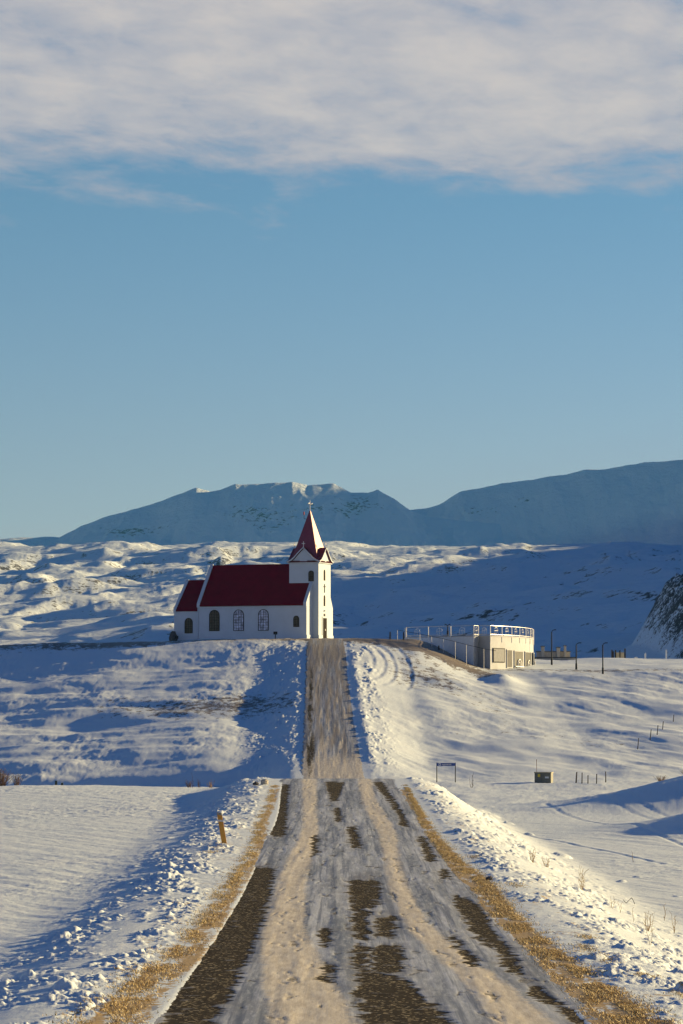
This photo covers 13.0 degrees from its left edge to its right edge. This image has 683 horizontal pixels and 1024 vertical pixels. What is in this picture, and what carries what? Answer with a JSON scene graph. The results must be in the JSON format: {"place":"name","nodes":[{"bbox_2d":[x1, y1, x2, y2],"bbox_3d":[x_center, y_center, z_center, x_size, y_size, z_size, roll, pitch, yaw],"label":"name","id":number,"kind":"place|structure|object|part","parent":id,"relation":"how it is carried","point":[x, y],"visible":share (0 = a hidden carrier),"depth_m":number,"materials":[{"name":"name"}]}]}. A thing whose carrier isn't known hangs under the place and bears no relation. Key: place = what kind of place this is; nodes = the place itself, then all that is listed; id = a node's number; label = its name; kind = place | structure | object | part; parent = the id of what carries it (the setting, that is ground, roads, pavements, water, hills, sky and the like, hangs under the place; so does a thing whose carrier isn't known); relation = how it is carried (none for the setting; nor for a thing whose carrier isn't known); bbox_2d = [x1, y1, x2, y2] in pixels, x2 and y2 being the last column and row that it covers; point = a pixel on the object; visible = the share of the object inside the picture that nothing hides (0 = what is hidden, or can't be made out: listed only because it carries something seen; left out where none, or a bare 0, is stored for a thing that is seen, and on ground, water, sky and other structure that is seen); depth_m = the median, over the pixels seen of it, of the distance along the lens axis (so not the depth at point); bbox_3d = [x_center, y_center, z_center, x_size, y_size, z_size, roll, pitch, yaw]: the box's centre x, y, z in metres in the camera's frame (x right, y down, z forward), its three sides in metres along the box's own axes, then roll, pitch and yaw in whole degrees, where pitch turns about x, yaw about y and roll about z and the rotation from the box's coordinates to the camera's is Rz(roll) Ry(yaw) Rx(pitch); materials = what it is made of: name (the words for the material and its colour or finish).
{"place":"outdoors","nodes":[
{"label":"outdoors","id":0,"kind":"place"},
{"bbox_2d":[0,482,504,546],"bbox_3d":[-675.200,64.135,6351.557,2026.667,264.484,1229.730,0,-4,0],"label":"mountain","id":1,"kind":"structure","parent":0,"point":[265,512],"depth_m":6250.46,"materials":[{"name":"white snow"}]},
{"bbox_2d":[0,638,682,1023],"bbox_3d":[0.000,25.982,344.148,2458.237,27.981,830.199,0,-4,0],"label":"snow ground","id":2,"kind":"structure","parent":0,"point":[108,862],"depth_m":181.68,"materials":[{"name":"white snow"}]},
{"bbox_2d":[0,768,13,785],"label":"bare bush","id":3,"kind":"object","parent":2,"relation":"on","point":[2,779],"visible":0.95,"depth_m":180.77,"materials":[{"name":"brown plant"}]},
{"bbox_2d":[11,773,23,784],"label":"bare bush","id":4,"kind":"object","parent":2,"relation":"on","point":[18,780],"visible":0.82,"depth_m":181.28,"materials":[{"name":"brown plant"}]},
{"bbox_2d":[169,631,177,640],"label":"memorial stone","id":5,"kind":"object","parent":2,"relation":"on","point":[172,635],"visible":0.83,"depth_m":353.94,"materials":[{"name":"grey stone"}]},
{"bbox_2d":[217,812,226,842],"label":"marker post","id":6,"kind":"object","parent":2,"relation":"on","point":[221,827],"visible":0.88,"depth_m":100.50,"materials":[{"name":"paint"}]},
{"bbox_2d":[173,503,333,640],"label":"church","id":7,"kind":"structure","parent":2,"relation":"on","point":[291,598],"depth_m":352.45,"materials":[{"name":"white paint"}]},
{"bbox_2d":[185,618,192,632],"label":"window","id":8,"kind":"structure","parent":7,"relation":"in","point":[188,622],"depth_m":354.71,"materials":[{"name":"black glass"}]},
{"bbox_2d":[209,610,219,630],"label":"window","id":9,"kind":"structure","parent":7,"relation":"in","point":[214,617],"depth_m":353.24,"materials":[{"name":"black glass"}]},
{"bbox_2d":[233,610,243,630],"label":"window","id":10,"kind":"structure","parent":7,"relation":"in","point":[238,616],"depth_m":352.12,"materials":[{"name":"grey glass"}]},
{"bbox_2d":[258,609,268,630],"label":"window","id":11,"kind":"structure","parent":7,"relation":"in","point":[263,615],"depth_m":350.92,"materials":[{"name":"grey glass"}]},
{"bbox_2d":[293,616,298,626],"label":"window","id":12,"kind":"structure","parent":7,"relation":"in","point":[296,619],"depth_m":349.38,"materials":[{"name":"black glass"}]},
{"bbox_2d":[308,571,313,580],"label":"window","id":13,"kind":"structure","parent":7,"relation":"in","point":[311,574],"depth_m":351.00,"materials":[{"name":"black glass"}]},
{"bbox_2d":[323,618,326,637],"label":"door","id":14,"kind":"structure","parent":7,"relation":"in","point":[324,619],"depth_m":351.99,"materials":[{"name":"metal"}]},
{"bbox_2d":[261,779,267,783],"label":"rock","id":15,"kind":"object","parent":2,"relation":"on","point":[264,781],"visible":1,"depth_m":149.78,"materials":[{"name":"stone"}]},
{"bbox_2d":[436,763,455,781],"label":"road sign","id":16,"kind":"object","parent":2,"relation":"on","point":[445,764],"visible":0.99,"depth_m":239.19,"materials":[{"name":"paint"}]},
{"bbox_2d":[397,630,495,664],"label":"handrail","id":17,"kind":"object","parent":2,"relation":"on","point":[443,644],"visible":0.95,"depth_m":341.27,"materials":[{"name":"paint"}]},
{"bbox_2d":[404,625,535,668],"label":"parish hall","id":18,"kind":"structure","parent":2,"relation":"on","point":[512,651],"depth_m":345.38,"materials":[{"name":"paint"}]},
{"bbox_2d":[493,648,504,662],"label":"window","id":19,"kind":"structure","parent":18,"relation":"in","point":[498,655],"depth_m":344.72,"materials":[{"name":"paint"}]},
{"bbox_2d":[506,649,512,667],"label":"door","id":20,"kind":"structure","parent":18,"relation":"in","point":[509,664],"depth_m":347.34,"materials":[{"name":"paint"}]},
{"bbox_2d":[514,650,523,667],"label":"window","id":21,"kind":"structure","parent":18,"relation":"in","point":[518,655],"depth_m":350.23,"materials":[{"name":"paint"}]},
{"bbox_2d":[524,651,530,665],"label":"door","id":22,"kind":"structure","parent":18,"relation":"in","point":[527,655],"depth_m":354.62,"materials":[{"name":"paint"}]},
{"bbox_2d":[529,848,536,861],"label":"dry stalk","id":23,"kind":"object","parent":2,"relation":"on","point":[532,856],"visible":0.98,"depth_m":96.74,"materials":[{"name":"plant"}]},
{"bbox_2d":[540,646,544,656],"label":"stone pillar","id":24,"kind":"structure","parent":2,"relation":"on","point":[542,651],"depth_m":444.38,"materials":[{"name":"grey stone"}]},
{"bbox_2d":[534,759,553,782],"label":"utility cabinet","id":25,"kind":"object","parent":2,"relation":"on","point":[543,777],"visible":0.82,"depth_m":239.67,"materials":[{"name":"white metal"}]},
{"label":"door","id":26,"kind":"part","parent":25,"relation":"part of","materials":[{"name":"black metal"}]},
{"bbox_2d":[536,651,570,656],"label":"wall","id":27,"kind":"structure","parent":2,"relation":"on","point":[546,653],"depth_m":444.94,"materials":[{"name":"stone"}]},
{"bbox_2d":[551,629,555,664],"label":"street lamp","id":28,"kind":"object","parent":2,"relation":"on","point":[551,648],"visible":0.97,"depth_m":358.11,"materials":[{"name":"paint"}]},
{"bbox_2d":[535,657,575,659],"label":"wall","id":29,"kind":"structure","parent":2,"relation":"on","point":[559,658],"depth_m":407.35,"materials":[{"name":"stone"}]},
{"bbox_2d":[556,647,560,656],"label":"stone pillar","id":30,"kind":"structure","parent":2,"relation":"on","point":[557,651],"depth_m":444.34,"materials":[{"name":"grey stone"}]},
{"bbox_2d":[575,642,580,669],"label":"street lamp","id":31,"kind":"object","parent":2,"relation":"on","point":[576,656],"visible":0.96,"depth_m":346.07,"materials":[{"name":"paint"}]},
{"bbox_2d":[578,870,585,889],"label":"dry stalk","id":32,"kind":"object","parent":2,"relation":"on","point":[582,886],"visible":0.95,"depth_m":85.72,"materials":[{"name":"plant"}]},
{"bbox_2d":[602,642,607,673],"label":"street lamp","id":33,"kind":"object","parent":2,"relation":"on","point":[602,659],"visible":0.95,"depth_m":337.07,"materials":[{"name":"paint"}]},
{"bbox_2d":[611,648,625,657],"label":"ruined wall","id":34,"kind":"structure","parent":2,"relation":"on","point":[619,654],"depth_m":469.27,"materials":[{"name":"grey stone"}]},
{"bbox_2d":[643,911,653,931],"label":"dry stalk","id":35,"kind":"object","parent":2,"relation":"on","point":[647,927],"visible":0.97,"depth_m":70.49,"materials":[{"name":"plant"}]},
{"bbox_2d":[0,541,682,657],"bbox_3d":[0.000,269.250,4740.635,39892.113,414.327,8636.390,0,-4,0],"label":"lava field","id":36,"kind":"structure","parent":0,"point":[592,598],"depth_m":1586.91,"materials":[{"name":"white snow"}]},
{"bbox_2d":[0,0,682,538],"label":"sky","id":37,"kind":"structure","parent":0,"point":[421,254],"materials":[{"name":"blue"}]},
{"bbox_2d":[35,784,682,1023],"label":"verge grass","id":38,"kind":"structure","parent":0,"point":[578,971],"depth_m":55.68,"materials":[{"name":"brown plant"}]},
{"bbox_2d":[144,638,597,1023],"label":"road","id":39,"kind":"structure","parent":0,"point":[356,902],"depth_m":62.31,"materials":[{"name":"white snow"}]},
{"bbox_2d":[411,460,682,544],"bbox_3d":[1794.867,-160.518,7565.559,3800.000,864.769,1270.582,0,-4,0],"label":"mountain ridge","id":40,"kind":"structure","parent":0,"point":[642,502],"depth_m":7441.51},
{"bbox_2d":[606,572,682,658],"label":"cliff","id":41,"kind":"structure","parent":0,"point":[660,632],"depth_m":762.62,"materials":[{"name":"white snow"}]}
]}

